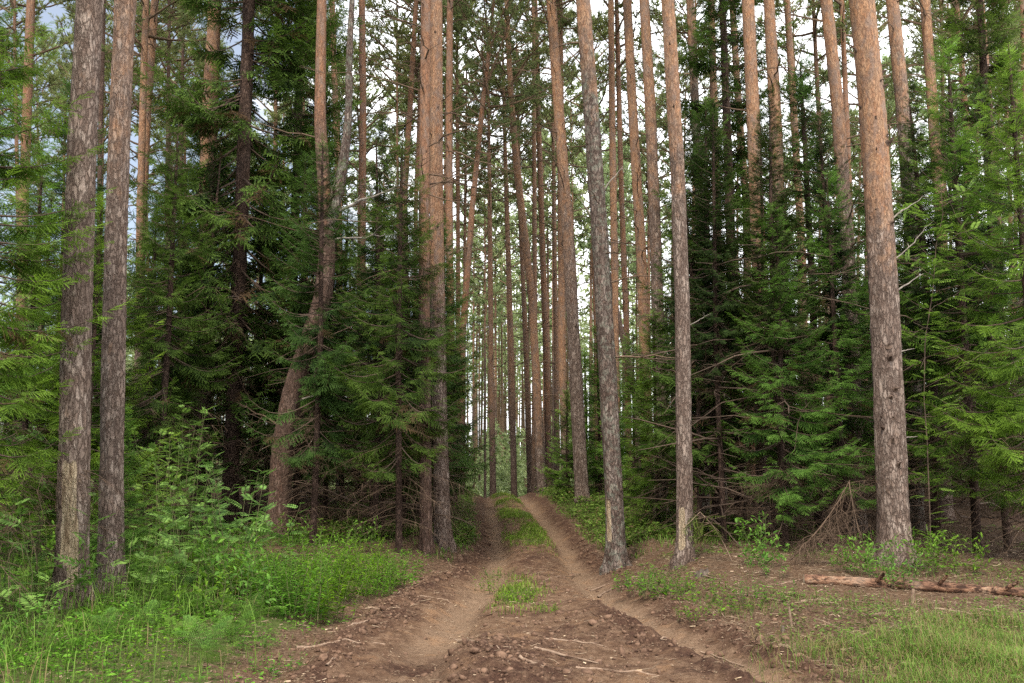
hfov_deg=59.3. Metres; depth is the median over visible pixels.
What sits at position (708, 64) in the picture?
spruce tree
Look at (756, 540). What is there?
leafy shrub
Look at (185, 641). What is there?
short grass
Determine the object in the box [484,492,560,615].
crest grass
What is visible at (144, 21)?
pine tree
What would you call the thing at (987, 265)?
slender spruce
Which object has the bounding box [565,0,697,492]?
pine tree
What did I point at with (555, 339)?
pine tree
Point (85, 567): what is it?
leafy shrub
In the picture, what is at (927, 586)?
fallen log
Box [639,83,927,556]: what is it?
slender spruce
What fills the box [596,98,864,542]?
slender spruce
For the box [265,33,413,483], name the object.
pine tree
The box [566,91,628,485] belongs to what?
pine tree
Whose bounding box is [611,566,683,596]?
bilberry bush
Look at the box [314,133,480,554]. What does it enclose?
spruce tree
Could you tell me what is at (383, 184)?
pine tree
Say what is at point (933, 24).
pine tree
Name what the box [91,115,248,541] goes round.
spruce tree
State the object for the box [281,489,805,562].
bank grass
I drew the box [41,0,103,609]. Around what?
pine tree
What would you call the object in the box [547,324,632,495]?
spruce tree
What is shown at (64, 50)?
pine tree
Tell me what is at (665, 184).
pine tree
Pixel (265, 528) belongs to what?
rowan seedling
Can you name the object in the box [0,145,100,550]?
spruce tree
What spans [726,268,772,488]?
spruce tree
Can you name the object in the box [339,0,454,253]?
pine tree
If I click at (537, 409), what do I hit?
pine tree
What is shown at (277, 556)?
leafy herb
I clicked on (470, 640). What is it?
stick
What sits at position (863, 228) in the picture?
spruce tree
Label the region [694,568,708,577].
broken stump
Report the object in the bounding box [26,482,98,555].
rowan seedling
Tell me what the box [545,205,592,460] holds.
pine tree
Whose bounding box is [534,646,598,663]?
stick
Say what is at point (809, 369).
spruce tree
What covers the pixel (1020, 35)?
pine tree
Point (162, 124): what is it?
pine tree
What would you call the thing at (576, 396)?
pine tree
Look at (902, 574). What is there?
leafy shrub
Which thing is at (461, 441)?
spruce tree
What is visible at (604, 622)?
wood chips
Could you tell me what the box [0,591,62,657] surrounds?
leafy shrub
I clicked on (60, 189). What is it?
spruce tree
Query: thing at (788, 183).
pine tree
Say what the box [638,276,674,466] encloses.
spruce tree
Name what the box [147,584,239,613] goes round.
fern
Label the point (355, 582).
leafy herb
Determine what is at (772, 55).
pine tree
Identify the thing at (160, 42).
pine tree
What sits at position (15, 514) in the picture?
leafy shrub
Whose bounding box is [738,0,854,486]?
pine tree
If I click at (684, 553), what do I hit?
pine tree
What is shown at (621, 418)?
spruce tree
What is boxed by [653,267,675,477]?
spruce tree
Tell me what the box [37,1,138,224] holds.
pine tree
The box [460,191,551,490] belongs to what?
pine tree
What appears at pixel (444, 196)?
pine tree
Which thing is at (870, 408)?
spruce tree
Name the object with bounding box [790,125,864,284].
pine tree
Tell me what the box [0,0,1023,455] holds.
sky
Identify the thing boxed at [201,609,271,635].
fern
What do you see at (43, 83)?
pine tree
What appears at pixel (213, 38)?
pine tree
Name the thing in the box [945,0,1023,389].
pine tree
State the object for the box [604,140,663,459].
pine tree
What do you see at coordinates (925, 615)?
sparse grass
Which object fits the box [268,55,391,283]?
pine tree
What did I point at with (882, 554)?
leafy shrub
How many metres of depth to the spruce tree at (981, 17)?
18.51 m
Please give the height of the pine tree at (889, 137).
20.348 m
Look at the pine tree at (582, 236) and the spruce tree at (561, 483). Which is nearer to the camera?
the spruce tree at (561, 483)
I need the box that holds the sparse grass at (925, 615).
[692,561,1022,682]
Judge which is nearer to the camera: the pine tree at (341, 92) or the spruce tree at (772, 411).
the spruce tree at (772, 411)
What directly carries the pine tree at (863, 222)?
on the ground at (550, 519)
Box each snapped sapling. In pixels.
[788,607,792,626]
[911,589,914,602]
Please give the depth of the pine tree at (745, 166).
21.69 m
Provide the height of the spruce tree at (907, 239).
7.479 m
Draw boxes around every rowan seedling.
[0,429,114,619]
[0,571,72,638]
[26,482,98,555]
[90,511,179,583]
[92,525,177,613]
[125,424,191,561]
[140,398,218,552]
[140,509,251,598]
[143,442,238,565]
[177,485,254,576]
[197,459,310,585]
[232,513,294,566]
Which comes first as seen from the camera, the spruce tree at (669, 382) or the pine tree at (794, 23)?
the spruce tree at (669, 382)
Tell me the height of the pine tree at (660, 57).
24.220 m
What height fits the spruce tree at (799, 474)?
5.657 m
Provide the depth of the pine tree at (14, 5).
29.60 m
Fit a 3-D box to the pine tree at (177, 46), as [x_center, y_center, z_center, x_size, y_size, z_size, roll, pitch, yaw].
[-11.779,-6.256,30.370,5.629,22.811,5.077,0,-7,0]
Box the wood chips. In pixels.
[272,557,1016,680]
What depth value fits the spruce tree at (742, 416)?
24.04 m
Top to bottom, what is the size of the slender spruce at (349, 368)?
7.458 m
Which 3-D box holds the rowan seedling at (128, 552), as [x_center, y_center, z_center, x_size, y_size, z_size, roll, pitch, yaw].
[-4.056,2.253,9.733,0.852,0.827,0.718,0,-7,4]
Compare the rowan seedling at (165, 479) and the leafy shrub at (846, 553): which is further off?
the rowan seedling at (165, 479)
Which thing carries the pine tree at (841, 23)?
on the ground at (550, 519)
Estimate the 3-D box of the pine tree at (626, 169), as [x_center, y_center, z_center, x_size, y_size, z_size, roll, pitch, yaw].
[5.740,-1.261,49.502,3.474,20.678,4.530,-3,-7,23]
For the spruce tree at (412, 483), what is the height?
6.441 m
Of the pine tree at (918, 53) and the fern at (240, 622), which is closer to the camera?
the fern at (240, 622)
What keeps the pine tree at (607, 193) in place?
on the ground at (550, 519)
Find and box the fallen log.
[803,573,1023,597]
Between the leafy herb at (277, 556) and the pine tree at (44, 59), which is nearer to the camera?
the leafy herb at (277, 556)
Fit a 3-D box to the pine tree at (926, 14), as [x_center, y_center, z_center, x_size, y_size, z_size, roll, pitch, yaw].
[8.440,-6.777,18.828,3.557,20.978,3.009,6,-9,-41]
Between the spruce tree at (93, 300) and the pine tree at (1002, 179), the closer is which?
the spruce tree at (93, 300)
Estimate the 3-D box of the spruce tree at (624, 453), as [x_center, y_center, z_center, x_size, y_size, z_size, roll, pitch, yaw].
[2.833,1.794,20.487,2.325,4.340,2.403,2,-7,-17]
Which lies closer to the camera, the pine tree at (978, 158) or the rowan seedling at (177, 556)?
the rowan seedling at (177, 556)
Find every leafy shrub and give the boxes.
[0,479,55,558]
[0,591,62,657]
[15,516,93,571]
[23,538,98,608]
[159,532,233,585]
[165,565,244,618]
[193,517,271,600]
[215,544,275,616]
[238,512,284,545]
[273,514,313,555]
[311,528,352,564]
[346,516,381,552]
[734,511,784,566]
[738,542,789,578]
[818,543,871,574]
[833,531,882,577]
[857,534,908,578]
[878,553,922,590]
[902,524,951,576]
[921,533,956,572]
[941,532,990,573]
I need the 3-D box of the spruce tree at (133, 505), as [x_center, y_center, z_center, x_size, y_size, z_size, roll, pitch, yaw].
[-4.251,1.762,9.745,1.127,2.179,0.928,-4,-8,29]
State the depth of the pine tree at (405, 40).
33.76 m
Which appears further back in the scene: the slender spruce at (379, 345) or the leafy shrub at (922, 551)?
the slender spruce at (379, 345)
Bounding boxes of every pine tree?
[0,0,34,441]
[0,0,61,280]
[0,0,111,299]
[0,14,55,282]
[0,20,66,484]
[3,28,70,464]
[10,46,108,249]
[32,41,164,370]
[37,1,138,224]
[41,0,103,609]
[49,0,205,258]
[92,0,136,593]
[93,0,105,490]
[98,2,201,369]
[101,0,224,499]
[105,0,203,484]
[126,0,272,519]
[128,0,191,381]
[129,79,192,357]
[130,5,222,484]
[134,0,260,486]
[137,0,259,479]
[151,1,228,473]
[158,25,238,224]
[160,64,252,239]
[212,0,415,539]
[217,131,264,376]
[220,5,339,335]
[221,129,285,482]
[223,96,308,311]
[256,0,356,486]
[264,2,372,485]
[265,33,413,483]
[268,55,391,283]
[271,146,352,488]
[277,20,391,475]
[282,0,388,494]
[301,0,546,555]
[316,156,392,288]
[326,0,418,501]
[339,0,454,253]
[349,0,479,316]
[352,141,418,309]
[353,0,517,429]
[353,0,539,553]
[355,0,488,299]
[357,0,483,203]
[371,64,443,226]
[377,0,490,238]
[379,0,507,504]
[383,97,498,380]
[403,67,478,349]
[410,45,523,484]
[442,0,575,494]
[443,0,588,492]
[443,12,558,496]
[445,45,551,495]
[453,150,518,497]
[453,214,504,489]
[454,223,505,489]
[460,186,531,463]
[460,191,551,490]
[466,43,578,492]
[472,0,587,487]
[474,0,589,492]
[483,0,630,502]
[491,0,619,487]
[494,106,589,484]
[498,0,625,485]
[499,194,551,406]
[500,128,585,452]
[510,145,584,371]
[527,0,669,493]
[531,0,642,436]
[542,68,603,410]
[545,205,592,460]
[547,0,671,574]
[551,130,633,482]
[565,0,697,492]
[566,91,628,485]
[581,139,636,380]
[583,0,711,497]
[587,151,632,342]
[596,0,619,431]
[598,48,692,382]
[604,133,642,350]
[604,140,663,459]
[605,0,789,514]
[607,104,685,311]
[610,213,660,366]
[616,49,738,339]
[619,160,670,335]
[635,0,721,473]
[636,0,797,503]
[637,0,743,481]
[639,0,670,517]
[661,0,708,571]
[663,0,793,506]
[688,19,790,297]
[699,0,865,529]
[735,154,832,300]
[736,0,805,528]
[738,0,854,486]
[753,0,944,532]
[755,0,859,497]
[757,0,838,483]
[758,0,907,321]
[783,87,898,325]
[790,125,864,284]
[797,0,976,483]
[799,0,978,531]
[802,140,864,308]
[815,85,948,243]
[819,0,914,337]
[825,103,928,223]
[834,0,1023,316]
[839,0,1019,247]
[848,0,930,568]
[849,53,925,196]
[852,0,980,519]
[882,0,1003,233]
[890,64,1003,198]
[901,0,1022,508]
[903,0,1019,305]
[906,0,1021,451]
[910,0,1020,340]
[939,90,1007,236]
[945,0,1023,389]
[966,0,1023,266]
[981,83,1022,335]
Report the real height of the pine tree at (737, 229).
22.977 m
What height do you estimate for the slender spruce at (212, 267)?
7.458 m
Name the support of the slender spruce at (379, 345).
on the ground at (550, 519)
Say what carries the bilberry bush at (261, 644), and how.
on the ground at (550, 519)
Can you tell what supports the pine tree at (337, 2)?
on the ground at (550, 519)
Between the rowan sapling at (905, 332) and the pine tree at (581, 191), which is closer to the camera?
the rowan sapling at (905, 332)
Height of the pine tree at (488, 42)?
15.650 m
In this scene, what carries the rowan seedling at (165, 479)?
on the ground at (550, 519)
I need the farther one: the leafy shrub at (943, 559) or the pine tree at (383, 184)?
the pine tree at (383, 184)
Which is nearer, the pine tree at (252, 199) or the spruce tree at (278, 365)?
the spruce tree at (278, 365)
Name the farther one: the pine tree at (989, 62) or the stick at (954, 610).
the pine tree at (989, 62)
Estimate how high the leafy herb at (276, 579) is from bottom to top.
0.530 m
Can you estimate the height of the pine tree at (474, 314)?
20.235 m
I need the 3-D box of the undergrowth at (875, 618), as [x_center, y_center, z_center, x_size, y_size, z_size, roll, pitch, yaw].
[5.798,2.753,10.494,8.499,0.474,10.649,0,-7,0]
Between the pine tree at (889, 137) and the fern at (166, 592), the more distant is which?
the pine tree at (889, 137)
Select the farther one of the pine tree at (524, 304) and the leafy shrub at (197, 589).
the pine tree at (524, 304)
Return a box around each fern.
[73,606,152,635]
[118,599,178,625]
[141,586,198,603]
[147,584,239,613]
[156,616,212,637]
[171,614,240,650]
[189,641,245,662]
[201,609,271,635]
[218,592,285,618]
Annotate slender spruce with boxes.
[128,143,277,523]
[223,170,391,521]
[245,124,475,535]
[262,150,475,526]
[568,111,815,547]
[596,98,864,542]
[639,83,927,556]
[657,109,867,540]
[725,101,926,542]
[801,79,1023,545]
[850,76,1023,548]
[851,94,1023,532]
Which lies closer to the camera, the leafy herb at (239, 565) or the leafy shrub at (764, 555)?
the leafy herb at (239, 565)
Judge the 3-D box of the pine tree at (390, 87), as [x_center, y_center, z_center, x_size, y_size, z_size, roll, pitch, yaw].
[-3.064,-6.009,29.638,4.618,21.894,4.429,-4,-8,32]
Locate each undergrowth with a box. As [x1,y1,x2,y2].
[0,518,435,682]
[637,524,1023,682]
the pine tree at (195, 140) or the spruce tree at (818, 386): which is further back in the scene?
the pine tree at (195, 140)
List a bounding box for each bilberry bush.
[83,632,176,673]
[220,626,282,652]
[237,649,306,676]
[473,574,520,592]
[479,567,512,579]
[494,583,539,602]
[532,599,561,612]
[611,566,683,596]
[613,567,665,586]
[632,570,704,598]
[651,571,726,599]
[674,581,737,602]
[675,600,718,623]
[702,589,767,614]
[731,574,797,603]
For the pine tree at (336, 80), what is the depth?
24.96 m
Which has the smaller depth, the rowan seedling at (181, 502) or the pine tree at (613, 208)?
the rowan seedling at (181, 502)
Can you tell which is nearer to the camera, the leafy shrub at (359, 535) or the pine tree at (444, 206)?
the leafy shrub at (359, 535)
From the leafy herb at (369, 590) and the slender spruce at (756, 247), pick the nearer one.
the leafy herb at (369, 590)
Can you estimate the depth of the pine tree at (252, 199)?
45.61 m
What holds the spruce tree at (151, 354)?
on the ground at (550, 519)
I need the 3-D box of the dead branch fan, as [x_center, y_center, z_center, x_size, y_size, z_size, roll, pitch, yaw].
[3.978,2.387,11.050,1.497,1.384,0.895,0,-7,0]
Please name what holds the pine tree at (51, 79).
on the ground at (550, 519)
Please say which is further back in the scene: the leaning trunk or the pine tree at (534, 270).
the pine tree at (534, 270)
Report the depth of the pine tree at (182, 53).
34.49 m
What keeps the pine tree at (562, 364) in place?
on the ground at (550, 519)
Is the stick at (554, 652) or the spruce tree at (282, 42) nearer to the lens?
the stick at (554, 652)
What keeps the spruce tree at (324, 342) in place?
on the ground at (550, 519)
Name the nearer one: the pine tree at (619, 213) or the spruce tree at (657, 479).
the spruce tree at (657, 479)
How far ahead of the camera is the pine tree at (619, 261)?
58.40 m
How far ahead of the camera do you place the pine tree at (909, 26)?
36.84 m
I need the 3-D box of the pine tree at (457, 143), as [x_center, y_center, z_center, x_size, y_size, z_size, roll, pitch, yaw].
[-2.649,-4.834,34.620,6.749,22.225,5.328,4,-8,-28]
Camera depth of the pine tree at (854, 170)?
49.69 m
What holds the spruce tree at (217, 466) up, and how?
on the ground at (550, 519)
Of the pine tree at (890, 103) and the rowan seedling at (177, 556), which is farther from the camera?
the pine tree at (890, 103)
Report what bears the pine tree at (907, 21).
on the ground at (550, 519)
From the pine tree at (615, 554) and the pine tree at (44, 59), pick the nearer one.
the pine tree at (615, 554)
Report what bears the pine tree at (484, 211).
on the ground at (550, 519)
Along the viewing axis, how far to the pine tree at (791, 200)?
50.22 m
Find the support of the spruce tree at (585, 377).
on the ground at (550, 519)
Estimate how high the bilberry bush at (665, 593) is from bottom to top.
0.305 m
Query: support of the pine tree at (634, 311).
on the ground at (550, 519)
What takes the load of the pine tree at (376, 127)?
on the ground at (550, 519)
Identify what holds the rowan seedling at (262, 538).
on the ground at (550, 519)
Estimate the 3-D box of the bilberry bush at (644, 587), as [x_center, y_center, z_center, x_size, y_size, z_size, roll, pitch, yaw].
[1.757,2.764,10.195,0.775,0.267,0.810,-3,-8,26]
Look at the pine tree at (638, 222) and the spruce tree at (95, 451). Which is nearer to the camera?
the spruce tree at (95, 451)
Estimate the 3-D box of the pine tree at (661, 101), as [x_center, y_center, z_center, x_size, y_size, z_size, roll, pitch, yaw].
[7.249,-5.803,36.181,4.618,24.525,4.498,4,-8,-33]
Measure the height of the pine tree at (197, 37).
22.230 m
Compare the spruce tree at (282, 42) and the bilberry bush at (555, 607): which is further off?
the spruce tree at (282, 42)
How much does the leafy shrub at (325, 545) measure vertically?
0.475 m
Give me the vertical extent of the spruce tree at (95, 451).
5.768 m
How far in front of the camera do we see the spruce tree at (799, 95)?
17.27 m
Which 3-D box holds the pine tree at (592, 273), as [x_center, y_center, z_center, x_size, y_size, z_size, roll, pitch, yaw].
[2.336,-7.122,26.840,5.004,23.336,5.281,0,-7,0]
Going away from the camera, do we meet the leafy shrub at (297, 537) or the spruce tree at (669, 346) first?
the leafy shrub at (297, 537)
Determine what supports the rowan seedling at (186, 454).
on the ground at (550, 519)
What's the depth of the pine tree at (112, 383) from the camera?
9.63 m
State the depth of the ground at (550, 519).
8.55 m
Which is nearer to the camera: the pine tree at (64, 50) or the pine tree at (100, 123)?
the pine tree at (100, 123)
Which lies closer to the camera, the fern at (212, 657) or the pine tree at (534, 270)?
the fern at (212, 657)
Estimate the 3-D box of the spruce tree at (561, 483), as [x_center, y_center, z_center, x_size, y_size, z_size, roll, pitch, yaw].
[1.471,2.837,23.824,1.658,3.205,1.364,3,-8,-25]
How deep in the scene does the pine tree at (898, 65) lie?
16.55 m
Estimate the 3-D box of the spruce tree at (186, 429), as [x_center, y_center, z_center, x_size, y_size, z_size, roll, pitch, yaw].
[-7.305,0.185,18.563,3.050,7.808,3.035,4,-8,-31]
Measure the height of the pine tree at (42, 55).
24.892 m
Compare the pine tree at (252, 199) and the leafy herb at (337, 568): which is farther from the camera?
the pine tree at (252, 199)
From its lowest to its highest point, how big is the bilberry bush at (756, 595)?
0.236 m
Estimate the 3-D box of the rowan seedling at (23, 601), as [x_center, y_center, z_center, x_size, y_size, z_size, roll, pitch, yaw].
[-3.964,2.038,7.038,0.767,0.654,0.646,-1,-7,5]
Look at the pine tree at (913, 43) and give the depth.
32.64 m
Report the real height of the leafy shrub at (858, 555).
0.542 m
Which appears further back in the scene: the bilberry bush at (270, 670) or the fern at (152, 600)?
the fern at (152, 600)
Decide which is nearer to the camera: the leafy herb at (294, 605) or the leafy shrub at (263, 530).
the leafy herb at (294, 605)
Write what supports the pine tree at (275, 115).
on the ground at (550, 519)
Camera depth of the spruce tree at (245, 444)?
31.11 m
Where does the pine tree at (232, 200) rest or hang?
on the ground at (550, 519)
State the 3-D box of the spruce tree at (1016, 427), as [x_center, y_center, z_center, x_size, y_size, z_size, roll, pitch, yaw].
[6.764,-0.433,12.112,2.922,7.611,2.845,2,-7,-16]
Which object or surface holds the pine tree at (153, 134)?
on the ground at (550, 519)
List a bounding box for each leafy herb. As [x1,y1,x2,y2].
[123,557,186,593]
[203,541,273,595]
[228,548,291,597]
[243,552,334,621]
[244,551,330,607]
[283,525,358,600]
[293,568,368,624]
[319,562,372,601]
[326,533,388,583]
[348,554,398,596]
[368,548,421,589]
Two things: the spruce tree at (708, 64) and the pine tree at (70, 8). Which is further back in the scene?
the pine tree at (70, 8)
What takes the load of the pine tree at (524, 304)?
on the ground at (550, 519)
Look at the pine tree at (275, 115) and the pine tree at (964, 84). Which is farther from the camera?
the pine tree at (275, 115)
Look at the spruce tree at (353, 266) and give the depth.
22.15 m
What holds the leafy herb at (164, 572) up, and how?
on the ground at (550, 519)
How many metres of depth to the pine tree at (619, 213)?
59.93 m
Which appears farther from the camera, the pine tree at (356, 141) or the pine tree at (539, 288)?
the pine tree at (539, 288)
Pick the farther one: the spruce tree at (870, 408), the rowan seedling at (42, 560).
the spruce tree at (870, 408)
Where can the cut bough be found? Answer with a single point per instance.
(701, 527)
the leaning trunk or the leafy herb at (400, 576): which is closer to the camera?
the leafy herb at (400, 576)
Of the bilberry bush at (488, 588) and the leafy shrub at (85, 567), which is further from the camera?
the bilberry bush at (488, 588)
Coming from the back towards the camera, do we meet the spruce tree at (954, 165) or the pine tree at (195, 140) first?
the pine tree at (195, 140)
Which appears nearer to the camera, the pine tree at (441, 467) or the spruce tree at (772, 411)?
the pine tree at (441, 467)
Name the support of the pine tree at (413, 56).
on the ground at (550, 519)
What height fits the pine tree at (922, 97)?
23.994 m
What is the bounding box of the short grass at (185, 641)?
[0,553,426,682]
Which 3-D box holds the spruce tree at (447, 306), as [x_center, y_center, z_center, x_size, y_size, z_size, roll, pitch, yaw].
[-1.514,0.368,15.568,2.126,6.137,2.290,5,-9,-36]
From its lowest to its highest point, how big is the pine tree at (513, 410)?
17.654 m
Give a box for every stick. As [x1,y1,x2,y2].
[295,638,384,647]
[454,639,499,648]
[518,655,544,666]
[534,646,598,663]
[546,638,606,646]
[576,666,658,675]
[597,587,611,597]
[700,651,743,666]
[735,593,790,602]
[801,598,848,601]
[934,608,987,615]
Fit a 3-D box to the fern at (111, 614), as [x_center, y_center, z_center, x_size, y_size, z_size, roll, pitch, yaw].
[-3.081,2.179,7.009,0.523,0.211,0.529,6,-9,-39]
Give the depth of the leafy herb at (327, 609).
8.48 m
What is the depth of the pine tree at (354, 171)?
51.10 m
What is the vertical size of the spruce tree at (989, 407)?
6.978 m
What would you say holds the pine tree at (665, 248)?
on the ground at (550, 519)
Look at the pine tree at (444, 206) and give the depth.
46.52 m
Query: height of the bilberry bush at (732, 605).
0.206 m
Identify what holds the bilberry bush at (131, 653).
on the ground at (550, 519)
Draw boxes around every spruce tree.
[0,4,128,625]
[0,7,65,561]
[0,77,144,524]
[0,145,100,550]
[0,292,31,475]
[2,192,183,547]
[3,194,61,480]
[89,405,166,586]
[90,186,105,488]
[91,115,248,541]
[91,207,211,532]
[94,172,224,519]
[102,0,373,523]
[169,42,252,499]
[179,187,324,522]
[182,341,221,486]
[214,0,366,512]
[218,368,250,485]
[224,152,370,530]
[236,132,394,547]
[239,367,265,486]
[301,200,419,526]
[304,209,369,509]
[306,274,335,488]
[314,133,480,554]
[343,203,473,533]
[361,225,483,518]
[362,198,490,538]
[366,228,414,493]
[367,218,500,543]
[407,298,482,520]
[456,344,476,483]
[535,388,595,497]
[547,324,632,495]
[547,347,603,491]
[585,327,675,509]
[587,352,632,485]
[600,310,706,527]
[620,97,807,536]
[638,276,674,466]
[651,0,820,521]
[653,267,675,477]
[713,254,756,492]
[721,201,867,555]
[724,52,916,529]
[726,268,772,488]
[755,267,799,486]
[772,164,925,548]
[773,258,828,492]
[817,136,976,518]
[828,279,874,498]
[844,127,1021,535]
[850,33,1023,559]
[903,0,1023,519]
[916,42,1023,560]
[949,181,1020,494]
[976,268,1023,501]
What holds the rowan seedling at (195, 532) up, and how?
on the ground at (550, 519)
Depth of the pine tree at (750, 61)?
17.10 m
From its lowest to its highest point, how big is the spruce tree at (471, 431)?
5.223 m
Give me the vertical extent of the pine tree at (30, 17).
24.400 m
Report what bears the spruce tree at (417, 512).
on the ground at (550, 519)
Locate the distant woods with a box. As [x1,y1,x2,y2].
[0,220,1019,496]
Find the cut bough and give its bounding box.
[682,512,731,560]
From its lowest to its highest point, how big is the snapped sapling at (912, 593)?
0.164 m
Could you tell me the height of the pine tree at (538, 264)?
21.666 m
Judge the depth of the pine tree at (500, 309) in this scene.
61.55 m
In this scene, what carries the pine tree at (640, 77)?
on the ground at (550, 519)
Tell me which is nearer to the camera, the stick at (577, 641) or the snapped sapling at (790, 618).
the stick at (577, 641)
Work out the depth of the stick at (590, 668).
6.33 m
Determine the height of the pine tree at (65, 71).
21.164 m
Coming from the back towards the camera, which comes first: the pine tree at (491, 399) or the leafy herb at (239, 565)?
the pine tree at (491, 399)
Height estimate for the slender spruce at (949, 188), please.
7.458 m
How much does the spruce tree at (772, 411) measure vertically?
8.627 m
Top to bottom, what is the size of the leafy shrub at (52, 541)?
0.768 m
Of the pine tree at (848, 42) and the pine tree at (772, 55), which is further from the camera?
the pine tree at (848, 42)
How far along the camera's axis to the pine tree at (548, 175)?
51.12 m
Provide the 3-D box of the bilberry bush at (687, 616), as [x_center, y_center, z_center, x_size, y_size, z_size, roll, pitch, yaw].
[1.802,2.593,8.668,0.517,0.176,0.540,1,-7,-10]
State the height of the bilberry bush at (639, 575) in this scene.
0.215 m
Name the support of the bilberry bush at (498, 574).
on the ground at (550, 519)
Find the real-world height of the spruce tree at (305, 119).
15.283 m
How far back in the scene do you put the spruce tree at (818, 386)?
14.17 m
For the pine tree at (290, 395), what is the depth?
15.41 m
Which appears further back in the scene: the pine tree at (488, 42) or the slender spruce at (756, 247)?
the pine tree at (488, 42)
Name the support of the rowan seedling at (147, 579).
on the ground at (550, 519)
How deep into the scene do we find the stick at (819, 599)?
8.90 m
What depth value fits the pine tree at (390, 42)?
35.60 m
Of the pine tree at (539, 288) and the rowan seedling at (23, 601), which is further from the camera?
the pine tree at (539, 288)
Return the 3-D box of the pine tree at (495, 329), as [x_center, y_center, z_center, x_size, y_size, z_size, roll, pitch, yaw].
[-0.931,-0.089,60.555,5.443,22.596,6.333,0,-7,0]
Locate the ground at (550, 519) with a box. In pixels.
[0,457,1023,682]
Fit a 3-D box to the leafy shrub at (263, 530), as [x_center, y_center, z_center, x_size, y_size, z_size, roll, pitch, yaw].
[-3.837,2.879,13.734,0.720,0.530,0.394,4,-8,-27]
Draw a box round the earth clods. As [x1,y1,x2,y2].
[204,527,946,682]
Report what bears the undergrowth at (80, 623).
on the ground at (550, 519)
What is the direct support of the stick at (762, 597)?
on the ground at (550, 519)
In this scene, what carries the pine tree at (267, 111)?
on the ground at (550, 519)
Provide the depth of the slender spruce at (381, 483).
17.07 m
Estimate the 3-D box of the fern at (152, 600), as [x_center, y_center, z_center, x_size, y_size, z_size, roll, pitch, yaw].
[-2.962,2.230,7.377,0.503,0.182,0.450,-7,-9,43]
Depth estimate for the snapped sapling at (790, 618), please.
7.99 m
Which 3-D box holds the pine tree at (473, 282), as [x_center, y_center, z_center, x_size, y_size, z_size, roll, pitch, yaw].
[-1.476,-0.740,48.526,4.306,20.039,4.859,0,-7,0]
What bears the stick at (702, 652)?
on the ground at (550, 519)
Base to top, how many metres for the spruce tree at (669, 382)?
8.296 m
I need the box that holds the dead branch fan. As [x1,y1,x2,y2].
[780,479,899,566]
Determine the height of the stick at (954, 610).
0.028 m
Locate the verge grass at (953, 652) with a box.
[714,594,1023,682]
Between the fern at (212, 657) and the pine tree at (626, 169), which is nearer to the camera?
the fern at (212, 657)
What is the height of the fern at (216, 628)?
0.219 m
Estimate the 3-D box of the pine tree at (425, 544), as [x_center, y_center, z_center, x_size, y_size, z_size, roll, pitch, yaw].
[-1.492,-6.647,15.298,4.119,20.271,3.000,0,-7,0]
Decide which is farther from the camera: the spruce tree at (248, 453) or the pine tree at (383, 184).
the pine tree at (383, 184)
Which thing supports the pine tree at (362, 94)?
on the ground at (550, 519)
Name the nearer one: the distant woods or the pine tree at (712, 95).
the pine tree at (712, 95)
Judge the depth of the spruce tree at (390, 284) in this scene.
24.34 m
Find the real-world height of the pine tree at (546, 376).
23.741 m
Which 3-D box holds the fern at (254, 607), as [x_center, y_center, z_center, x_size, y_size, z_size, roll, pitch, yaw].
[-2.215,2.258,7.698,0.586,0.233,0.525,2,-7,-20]
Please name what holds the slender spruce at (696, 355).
on the ground at (550, 519)
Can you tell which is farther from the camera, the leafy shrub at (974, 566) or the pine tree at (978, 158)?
the pine tree at (978, 158)
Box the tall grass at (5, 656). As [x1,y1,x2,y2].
[0,535,366,682]
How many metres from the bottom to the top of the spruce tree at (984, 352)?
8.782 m
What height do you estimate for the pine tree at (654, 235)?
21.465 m
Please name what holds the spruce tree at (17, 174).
on the ground at (550, 519)
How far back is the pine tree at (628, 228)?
44.07 m
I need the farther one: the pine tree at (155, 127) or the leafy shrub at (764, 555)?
the pine tree at (155, 127)
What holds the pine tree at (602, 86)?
on the ground at (550, 519)
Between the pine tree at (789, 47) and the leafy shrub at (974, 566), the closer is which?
the leafy shrub at (974, 566)
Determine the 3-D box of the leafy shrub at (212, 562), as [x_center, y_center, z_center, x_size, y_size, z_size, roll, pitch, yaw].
[-2.724,2.103,8.674,0.724,0.808,0.663,-3,-7,22]
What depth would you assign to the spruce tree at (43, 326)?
24.64 m
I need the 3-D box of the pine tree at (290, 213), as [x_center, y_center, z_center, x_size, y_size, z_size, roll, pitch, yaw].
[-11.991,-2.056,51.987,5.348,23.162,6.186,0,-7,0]
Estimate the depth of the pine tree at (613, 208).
24.65 m
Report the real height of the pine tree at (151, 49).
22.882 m
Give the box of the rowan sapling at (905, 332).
[896,174,1023,561]
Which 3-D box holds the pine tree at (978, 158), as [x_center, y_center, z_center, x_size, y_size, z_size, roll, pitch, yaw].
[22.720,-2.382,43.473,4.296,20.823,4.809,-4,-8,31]
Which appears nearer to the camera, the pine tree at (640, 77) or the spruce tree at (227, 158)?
the spruce tree at (227, 158)
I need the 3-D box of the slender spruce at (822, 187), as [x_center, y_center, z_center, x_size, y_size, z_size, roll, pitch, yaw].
[4.899,-0.364,14.695,3.470,7.458,3.934,0,-7,0]
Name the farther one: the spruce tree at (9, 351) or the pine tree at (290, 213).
the pine tree at (290, 213)
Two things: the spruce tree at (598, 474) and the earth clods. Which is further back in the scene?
the spruce tree at (598, 474)
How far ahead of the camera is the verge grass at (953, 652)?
6.68 m

